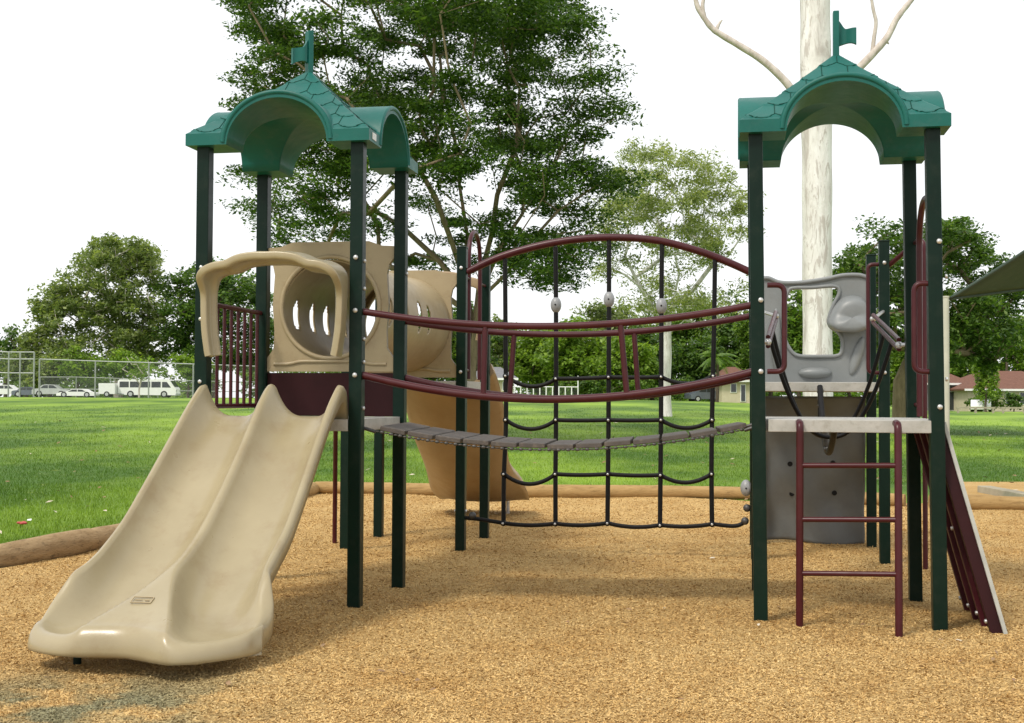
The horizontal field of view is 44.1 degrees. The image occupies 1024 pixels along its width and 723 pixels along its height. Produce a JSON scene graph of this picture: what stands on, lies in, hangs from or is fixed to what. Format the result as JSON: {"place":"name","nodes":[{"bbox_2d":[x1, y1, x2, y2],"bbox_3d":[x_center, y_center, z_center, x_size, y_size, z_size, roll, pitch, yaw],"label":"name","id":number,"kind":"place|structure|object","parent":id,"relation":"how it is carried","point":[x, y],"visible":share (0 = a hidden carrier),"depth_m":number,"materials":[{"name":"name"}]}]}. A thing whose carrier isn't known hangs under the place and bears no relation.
{"place":"outdoors","nodes":[
{"label":"outdoors","id":0,"kind":"place"},
{"bbox_2d":[0,420,1023,722],"bbox_3d":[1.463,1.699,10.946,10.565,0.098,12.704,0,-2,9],"label":"wood chips","id":1,"kind":"object","parent":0,"point":[484,699],"visible":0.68,"depth_m":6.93,"materials":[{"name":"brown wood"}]},
{"bbox_2d":[0,528,98,567],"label":"edging log","id":2,"kind":"object","parent":1,"relation":"on","point":[49,546],"visible":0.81,"depth_m":10.61,"materials":[{"name":"brown wood"}]},
{"bbox_2d":[90,523,119,548],"bbox_3d":[-3.537,1.652,12.834,0.234,0.245,3.093,0,-2,10],"label":"edging log","id":3,"kind":"object","parent":1,"relation":"on","point":[104,533],"visible":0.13,"depth_m":11.44,"materials":[{"name":"brown wood"}]},
{"bbox_2d":[27,384,347,665],"bbox_3d":[-1.736,0.920,7.241,1.216,1.606,2.228,0,-2,10],"label":"double slide","id":4,"kind":"object","parent":1,"relation":"on","point":[182,565],"visible":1,"depth_m":7.18,"materials":[{"name":"beige plastic"}]},
{"bbox_2d":[185,30,417,607],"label":"play tower","id":5,"kind":"structure","parent":1,"relation":"on","point":[268,135],"depth_m":8.62,"materials":[{"name":"green metal"}]},
{"bbox_2d":[267,241,456,377],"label":"crawl tunnel","id":6,"kind":"structure","parent":5,"relation":"attached to","point":[304,347],"depth_m":9.68,"materials":[{"name":"beige plastic"}]},
{"bbox_2d":[362,302,751,450],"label":"plank bridge","id":7,"kind":"structure","parent":5,"relation":"attached to","point":[485,329],"depth_m":8.15,"materials":[{"name":"metal"}]},
{"bbox_2d":[308,482,318,495],"bbox_3d":[-3.041,1.749,16.165,0.223,0.229,3.615,0,-2,7],"label":"edging log","id":8,"kind":"object","parent":1,"relation":"on","point":[314,489],"visible":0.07,"depth_m":17.65,"materials":[{"name":"brown wood"}]},
{"bbox_2d":[316,481,435,495],"bbox_3d":[-1.695,1.804,17.816,2.217,0.198,0.192,0,-2,7],"label":"edging log","id":9,"kind":"object","parent":1,"relation":"on","point":[411,488],"visible":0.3,"depth_m":17.75,"materials":[{"name":"brown wood"}]},
{"bbox_2d":[332,230,490,550],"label":"platform","id":10,"kind":"structure","parent":1,"relation":"on","point":[466,282],"depth_m":11.60,"materials":[{"name":"green metal"}]},
{"bbox_2d":[465,234,750,528],"bbox_3d":[0.831,0.170,11.084,2.537,2.592,0.102,0,-2,9],"label":"climbing net","id":11,"kind":"object","parent":10,"relation":"attached to","point":[661,308],"visible":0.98,"depth_m":11.06,"materials":[{"name":"red paint"}]},
{"bbox_2d":[407,363,529,513],"bbox_3d":[-0.478,0.965,13.965,1.134,1.810,3.153,0,-2,6],"label":"slide","id":12,"kind":"object","parent":1,"relation":"on","point":[433,410],"visible":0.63,"depth_m":13.33,"materials":[{"name":"beige plastic"}]},
{"bbox_2d":[526,485,749,499],"bbox_3d":[1.343,1.806,17.444,3.863,0.208,0.199,0,-2,6],"label":"edging log","id":13,"kind":"object","parent":1,"relation":"on","point":[597,491],"visible":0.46,"depth_m":17.33,"materials":[{"name":"brown wood"}]},
{"bbox_2d":[750,239,927,569],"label":"climbing frame","id":14,"kind":"structure","parent":1,"relation":"on","point":[848,367],"depth_m":11.67,"materials":[{"name":"red paint"}]},
{"bbox_2d":[765,396,865,543],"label":"climbing wall","id":15,"kind":"structure","parent":14,"relation":"attached to","point":[834,492],"depth_m":11.94,"materials":[{"name":"grey plastic"}]},
{"bbox_2d":[738,10,950,630],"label":"play tower","id":16,"kind":"structure","parent":1,"relation":"on","point":[893,124],"depth_m":7.88,"materials":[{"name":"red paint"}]},
{"bbox_2d":[764,310,904,455],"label":"handlebars","id":17,"kind":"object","parent":16,"relation":"attached to","point":[828,442],"depth_m":9.43,"materials":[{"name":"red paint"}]},
{"bbox_2d":[796,419,902,636],"bbox_3d":[2.031,1.018,7.635,0.627,1.334,0.194,0,-2,15],"label":"entry ladder","id":18,"kind":"object","parent":16,"relation":"attached to","point":[801,519],"visible":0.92,"depth_m":7.61,"materials":[{"name":"brown metal"}]},
{"bbox_2d":[913,422,1007,633],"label":"climbing ramp","id":19,"kind":"structure","parent":16,"relation":"attached to","point":[977,597],"depth_m":7.71,"materials":[{"name":"red paint"}]},
{"bbox_2d":[864,492,905,505],"bbox_3d":[4.179,1.795,16.758,2.014,0.198,0.195,-1,-2,27],"label":"edging log","id":20,"kind":"object","parent":1,"relation":"on","point":[892,499],"visible":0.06,"depth_m":16.30,"materials":[{"name":"brown wood"}]},
{"bbox_2d":[943,296,949,432],"bbox_3d":[5.524,0.563,15.991,0.132,2.788,0.086,0,-2,0],"label":"sail pole","id":21,"kind":"object","parent":1,"relation":"on","point":[946,300],"visible":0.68,"depth_m":15.98,"materials":[{"name":"metal"}]},
{"bbox_2d":[949,250,1023,300],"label":"shade sail","id":22,"kind":"object","parent":21,"relation":"attached to","point":[1006,277],"visible":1,"depth_m":16.21,"materials":[{"name":"fabric"}]},
{"bbox_2d":[928,495,1023,509],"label":"edging log","id":23,"kind":"object","parent":1,"relation":"on","point":[985,502],"visible":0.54,"depth_m":15.72,"materials":[{"name":"brown wood"}]},
{"bbox_2d":[977,486,1023,496],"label":"timber sleeper","id":24,"kind":"object","parent":1,"relation":"on","point":[994,491],"visible":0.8,"depth_m":17.88,"materials":[{"name":"brown wood"}]},
{"bbox_2d":[0,397,1023,543],"bbox_3d":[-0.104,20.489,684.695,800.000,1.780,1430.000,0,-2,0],"label":"lawn","id":25,"kind":"structure","parent":0,"point":[618,408],"depth_m":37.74,"materials":[{"name":"green plant"}]},
{"bbox_2d":[0,385,18,395],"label":"parked car","id":26,"kind":"object","parent":25,"relation":"on","point":[3,389],"visible":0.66,"depth_m":135.12,"materials":[{"name":"white paint"}]},
{"bbox_2d":[0,351,34,396],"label":"court fence","id":27,"kind":"object","parent":25,"relation":"on","point":[19,372],"visible":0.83,"depth_m":111.97,"materials":[{"name":"silver metal"}]},
{"bbox_2d":[0,323,43,396],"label":"dark tree","id":28,"kind":"object","parent":25,"relation":"on","point":[6,343],"visible":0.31,"depth_m":163.97,"materials":[{"name":"green plant"}]},
{"bbox_2d":[17,519,30,524],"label":"litter","id":29,"kind":"object","parent":25,"relation":"on","point":[22,522],"visible":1,"depth_m":13.32,"materials":[{"name":"red plastic"}]},
{"bbox_2d":[0,336,54,396],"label":"dark tree","id":30,"kind":"object","parent":25,"relation":"on","point":[25,342],"visible":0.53,"depth_m":159.09,"materials":[{"name":"green plant"}]},
{"bbox_2d":[11,387,45,396],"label":"parked car","id":31,"kind":"object","parent":25,"relation":"on","point":[26,390],"visible":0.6,"depth_m":135.06,"materials":[{"name":"grey paint"}]},
{"bbox_2d":[13,319,74,396],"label":"gum tree","id":32,"kind":"object","parent":25,"relation":"on","point":[35,334],"visible":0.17,"depth_m":163.42,"materials":[{"name":"green plant"}]},
{"bbox_2d":[17,353,75,396],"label":"bush","id":33,"kind":"object","parent":25,"relation":"on","point":[47,375],"visible":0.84,"depth_m":146.02,"materials":[{"name":"green plant"}]},
{"bbox_2d":[32,384,68,396],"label":"parked car","id":34,"kind":"object","parent":25,"relation":"on","point":[49,389],"visible":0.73,"depth_m":135.11,"materials":[{"name":"silver metal"}]},
{"bbox_2d":[47,344,108,396],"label":"bush","id":35,"kind":"object","parent":25,"relation":"on","point":[78,369],"visible":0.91,"depth_m":146.16,"materials":[{"name":"green plant"}]},
{"bbox_2d":[56,389,99,396],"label":"parked car","id":36,"kind":"object","parent":25,"relation":"on","point":[80,392],"visible":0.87,"depth_m":135.10,"materials":[{"name":"white paint"}]},
{"bbox_2d":[23,231,178,397],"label":"gum tree","id":37,"kind":"object","parent":25,"relation":"on","point":[55,306],"visible":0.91,"depth_m":156.91,"materials":[{"name":"green plant"}]},
{"bbox_2d":[99,383,122,396],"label":"box trailer","id":38,"kind":"object","parent":25,"relation":"on","point":[108,389],"visible":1,"depth_m":134.23,"materials":[{"name":"white paint"}]},
{"bbox_2d":[96,345,151,397],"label":"bush","id":39,"kind":"object","parent":25,"relation":"on","point":[111,367],"visible":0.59,"depth_m":146.31,"materials":[{"name":"green plant"}]},
{"bbox_2d":[115,351,158,397],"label":"young tree","id":40,"kind":"object","parent":25,"relation":"on","point":[144,375],"visible":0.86,"depth_m":127.78,"materials":[{"name":"green plant"}]},
{"bbox_2d":[40,377,254,391],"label":"court fence","id":41,"kind":"object","parent":25,"relation":"on","point":[127,378],"visible":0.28,"depth_m":140.96,"materials":[{"name":"silver metal"}]},
{"bbox_2d":[118,379,180,397],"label":"minibus","id":42,"kind":"object","parent":25,"relation":"on","point":[164,388],"visible":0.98,"depth_m":135.07,"materials":[{"name":"white paint"}]},
{"bbox_2d":[119,382,128,386],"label":"window","id":43,"kind":"structure","parent":42,"relation":"in","point":[122,384],"depth_m":135.06,"materials":[{"name":"black glass"}]},
{"bbox_2d":[130,382,138,386],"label":"window","id":44,"kind":"structure","parent":42,"relation":"in","point":[132,384],"depth_m":135.06,"materials":[{"name":"black glass"}]},
{"bbox_2d":[141,382,149,386],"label":"window","id":45,"kind":"structure","parent":42,"relation":"in","point":[143,384],"depth_m":135.06,"materials":[{"name":"black glass"}]},
{"bbox_2d":[151,382,160,387],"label":"window","id":46,"kind":"structure","parent":42,"relation":"in","point":[153,384],"depth_m":135.06,"materials":[{"name":"black glass"}]},
{"bbox_2d":[162,382,170,387],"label":"window","id":47,"kind":"structure","parent":42,"relation":"in","point":[164,384],"depth_m":135.06,"materials":[{"name":"black glass"}]},
{"bbox_2d":[38,359,310,397],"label":"court fence","id":48,"kind":"object","parent":25,"relation":"on","point":[126,362],"visible":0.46,"depth_m":121.98,"materials":[{"name":"silver metal"}]},
{"bbox_2d":[154,352,220,397],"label":"bush","id":49,"kind":"object","parent":25,"relation":"on","point":[185,371],"visible":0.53,"depth_m":145.58,"materials":[{"name":"green plant"}]},
{"bbox_2d":[143,256,273,397],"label":"gum tree","id":50,"kind":"object","parent":25,"relation":"on","point":[230,286],"visible":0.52,"depth_m":155.85,"materials":[{"name":"green plant"}]},
{"bbox_2d":[214,0,657,381],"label":"umbrella tree","id":51,"kind":"object","parent":25,"relation":"on","point":[494,24],"visible":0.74,"depth_m":35.96,"materials":[{"name":"green plant"}]},
{"bbox_2d":[418,308,455,380],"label":"background tree","id":52,"kind":"object","parent":25,"relation":"on","point":[453,355],"visible":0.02,"depth_m":127.61,"materials":[{"name":"green plant"}]},
{"bbox_2d":[0,352,892,408],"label":"wood","id":53,"kind":"object","parent":25,"relation":"on","point":[183,390],"visible":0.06,"depth_m":192.46,"materials":[{"name":"green plant"}]},
{"bbox_2d":[437,301,502,380],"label":"background tree","id":54,"kind":"object","parent":25,"relation":"on","point":[493,338],"visible":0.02,"depth_m":131.45,"materials":[{"name":"green plant"}]},
{"bbox_2d":[476,367,517,391],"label":"house","id":55,"kind":"structure","parent":25,"relation":"on","point":[499,371],"depth_m":122.03,"materials":[{"name":"white paint"}]},
{"bbox_2d":[490,313,531,387],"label":"background tree","id":56,"kind":"object","parent":25,"relation":"on","point":[497,348],"visible":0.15,"depth_m":148.24,"materials":[{"name":"green plant"}]},
{"bbox_2d":[499,330,559,394],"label":"background tree","id":57,"kind":"object","parent":25,"relation":"on","point":[526,349],"visible":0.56,"depth_m":133.62,"materials":[{"name":"green plant"}]},
{"bbox_2d":[513,376,578,394],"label":"pool fence","id":58,"kind":"object","parent":25,"relation":"on","point":[552,389],"visible":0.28,"depth_m":109.94,"materials":[{"name":"white metal"}]},
{"bbox_2d":[549,381,576,394],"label":"fence","id":59,"kind":"object","parent":25,"relation":"on","point":[566,384],"visible":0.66,"depth_m":115.77,"materials":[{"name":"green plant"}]},
{"bbox_2d":[529,314,617,394],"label":"background tree","id":60,"kind":"object","parent":25,"relation":"on","point":[574,354],"visible":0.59,"depth_m":126.23,"materials":[{"name":"green plant"}]},
{"bbox_2d":[574,373,622,393],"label":"shrub","id":61,"kind":"object","parent":25,"relation":"on","point":[594,387],"visible":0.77,"depth_m":117.55,"materials":[{"name":"green plant"}]},
{"bbox_2d":[570,297,647,386],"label":"background tree","id":62,"kind":"object","parent":25,"relation":"on","point":[597,312],"visible":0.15,"depth_m":148.86,"materials":[{"name":"green plant"}]},
{"bbox_2d":[584,335,658,392],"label":"background tree","id":63,"kind":"object","parent":25,"relation":"on","point":[648,364],"visible":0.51,"depth_m":122.61,"materials":[{"name":"green plant"}]},
{"bbox_2d":[621,379,657,399],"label":"shrub","id":64,"kind":"object","parent":25,"relation":"on","point":[644,384],"visible":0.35,"depth_m":117.54,"materials":[{"name":"green plant"}]},
{"bbox_2d":[626,324,698,399],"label":"background tree","id":65,"kind":"object","parent":25,"relation":"on","point":[651,338],"visible":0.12,"depth_m":129.17,"materials":[{"name":"green plant"}]},
{"bbox_2d":[583,136,767,416],"bbox_3d":[7.991,-4.264,62.010,9.577,14.488,8.661,0,-2,0],"label":"pale gum tree","id":66,"kind":"object","parent":25,"relation":"on","point":[642,209],"visible":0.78,"depth_m":61.35,"materials":[{"name":"green plant"}]},
{"bbox_2d":[671,375,693,400],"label":"shrub","id":67,"kind":"object","parent":25,"relation":"on","point":[676,396],"visible":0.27,"depth_m":119.80,"materials":[{"name":"green plant"}]},
{"bbox_2d":[649,293,723,379],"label":"background tree","id":68,"kind":"object","parent":25,"relation":"on","point":[694,333],"visible":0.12,"depth_m":153.41,"materials":[{"name":"green plant"}]},
{"bbox_2d":[684,389,715,400],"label":"parked car","id":69,"kind":"object","parent":25,"relation":"on","point":[699,395],"visible":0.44,"depth_m":125.03,"materials":[{"name":"grey paint"}]},
{"bbox_2d":[672,329,733,399],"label":"background tree","id":70,"kind":"object","parent":25,"relation":"on","point":[697,349],"visible":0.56,"depth_m":130.86,"materials":[{"name":"green plant"}]},
{"bbox_2d":[695,347,740,401],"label":"palm","id":71,"kind":"object","parent":25,"relation":"on","point":[720,357],"visible":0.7,"depth_m":111.87,"materials":[{"name":"green plant"}]},
{"bbox_2d":[704,289,748,366],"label":"background tree","id":72,"kind":"object","parent":25,"relation":"on","point":[726,342],"visible":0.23,"depth_m":140.12,"materials":[{"name":"green plant"}]},
{"bbox_2d":[715,367,749,402],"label":"house","id":73,"kind":"structure","parent":25,"relation":"on","point":[737,392],"depth_m":121.96,"materials":[{"name":"paint"}]},
{"bbox_2d":[730,383,736,392],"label":"window","id":74,"kind":"structure","parent":73,"relation":"in","point":[733,387],"depth_m":121.90,"materials":[{"name":"grey glass"}]},
{"bbox_2d":[740,384,745,401],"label":"door","id":75,"kind":"structure","parent":73,"relation":"in","point":[742,386],"depth_m":121.88,"materials":[{"name":"white paint"}]},
{"bbox_2d":[724,320,772,395],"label":"background tree","id":76,"kind":"object","parent":25,"relation":"on","point":[742,362],"visible":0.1,"depth_m":133.48,"materials":[{"name":"green plant"}]},
{"bbox_2d":[694,0,913,395],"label":"white gum tree","id":77,"kind":"object","parent":25,"relation":"on","point":[815,48],"visible":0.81,"depth_m":29.88,"materials":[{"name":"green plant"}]},
{"bbox_2d":[787,290,836,395],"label":"background tree","id":78,"kind":"object","parent":25,"relation":"on","point":[795,327],"visible":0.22,"depth_m":116.95,"materials":[{"name":"green plant"}]},
{"bbox_2d":[832,330,895,395],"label":"background tree","id":79,"kind":"object","parent":25,"relation":"on","point":[835,333],"visible":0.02,"depth_m":134.75,"materials":[{"name":"green plant"}]},
{"bbox_2d":[877,327,927,395],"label":"background tree","id":80,"kind":"object","parent":25,"relation":"on","point":[896,362],"visible":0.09,"depth_m":148.15,"materials":[{"name":"green plant"}]},
{"bbox_2d":[832,212,1023,433],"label":"shade tree","id":81,"kind":"object","parent":25,"relation":"on","point":[972,325],"visible":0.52,"depth_m":46.80,"materials":[{"name":"green plant"}]},
{"bbox_2d":[927,373,964,410],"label":"house","id":82,"kind":"structure","parent":25,"relation":"on","point":[955,380],"depth_m":125.93,"materials":[{"name":"ceramic"}]},
{"bbox_2d":[950,391,953,410],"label":"door","id":83,"kind":"structure","parent":82,"relation":"in","point":[951,392],"depth_m":125.86,"materials":[{"name":"white paint"}]},
{"bbox_2d":[927,347,984,377],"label":"background tree","id":84,"kind":"object","parent":25,"relation":"on","point":[958,371],"visible":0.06,"depth_m":145.80,"materials":[{"name":"green plant"}]},
{"bbox_2d":[956,407,994,412],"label":"barrier rail","id":85,"kind":"object","parent":25,"relation":"on","point":[976,408],"visible":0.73,"depth_m":103.87,"materials":[{"name":"brown wood"}]},
{"bbox_2d":[963,394,989,410],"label":"shrub","id":86,"kind":"object","parent":25,"relation":"on","point":[968,401],"visible":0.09,"depth_m":117.88,"materials":[{"name":"green plant"}]},
{"bbox_2d":[970,400,991,411],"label":"parked car","id":87,"kind":"object","parent":25,"relation":"on","point":[975,403],"visible":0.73,"depth_m":112.86,"materials":[{"name":"white paint"}]},
{"bbox_2d":[971,363,1000,411],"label":"weeping tree","id":88,"kind":"object","parent":25,"relation":"on","point":[987,381],"visible":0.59,"depth_m":111.88,"materials":[{"name":"green plant"}]},
{"bbox_2d":[950,371,1023,411],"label":"house","id":89,"kind":"structure","parent":25,"relation":"on","point":[1011,381],"depth_m":123.35,"materials":[{"name":"ceramic"}]},
{"bbox_2d":[1019,392,1023,404],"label":"window","id":90,"kind":"structure","parent":89,"relation":"in","point":[1022,393],"depth_m":121.87,"materials":[{"name":"white paint"}]},
{"bbox_2d":[987,387,1007,410],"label":"shrub","id":91,"kind":"object","parent":25,"relation":"on","point":[995,403],"visible":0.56,"depth_m":117.56,"materials":[{"name":"green plant"}]},
{"bbox_2d":[989,307,1023,371],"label":"background tree","id":92,"kind":"object","parent":25,"relation":"on","point":[1017,362],"visible":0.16,"depth_m":148.56,"materials":[{"name":"green plant"}]},
{"bbox_2d":[1001,407,1023,412],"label":"barrier rail","id":93,"kind":"object","parent":25,"relation":"on","point":[1002,408],"visible":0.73,"depth_m":103.87,"materials":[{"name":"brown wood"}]},
{"bbox_2d":[1002,391,1023,411],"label":"shrub","id":94,"kind":"object","parent":25,"relation":"on","point":[1011,400],"visible":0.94,"depth_m":117.78,"materials":[{"name":"green plant"}]},
{"bbox_2d":[1005,340,1023,370],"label":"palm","id":95,"kind":"object","parent":25,"relation":"on","point":[1007,358],"visible":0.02,"depth_m":139.95,"materials":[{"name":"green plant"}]},
{"bbox_2d":[0,0,1023,397],"label":"sky","id":96,"kind":"structure","parent":0,"point":[100,100],"materials":[{"name":"white"}]},
{"bbox_2d":[964,482,1023,495],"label":"path","id":97,"kind":"structure","parent":0,"point":[971,488],"depth_m":20.07,"materials":[{"name":"beige concrete"}]}
]}

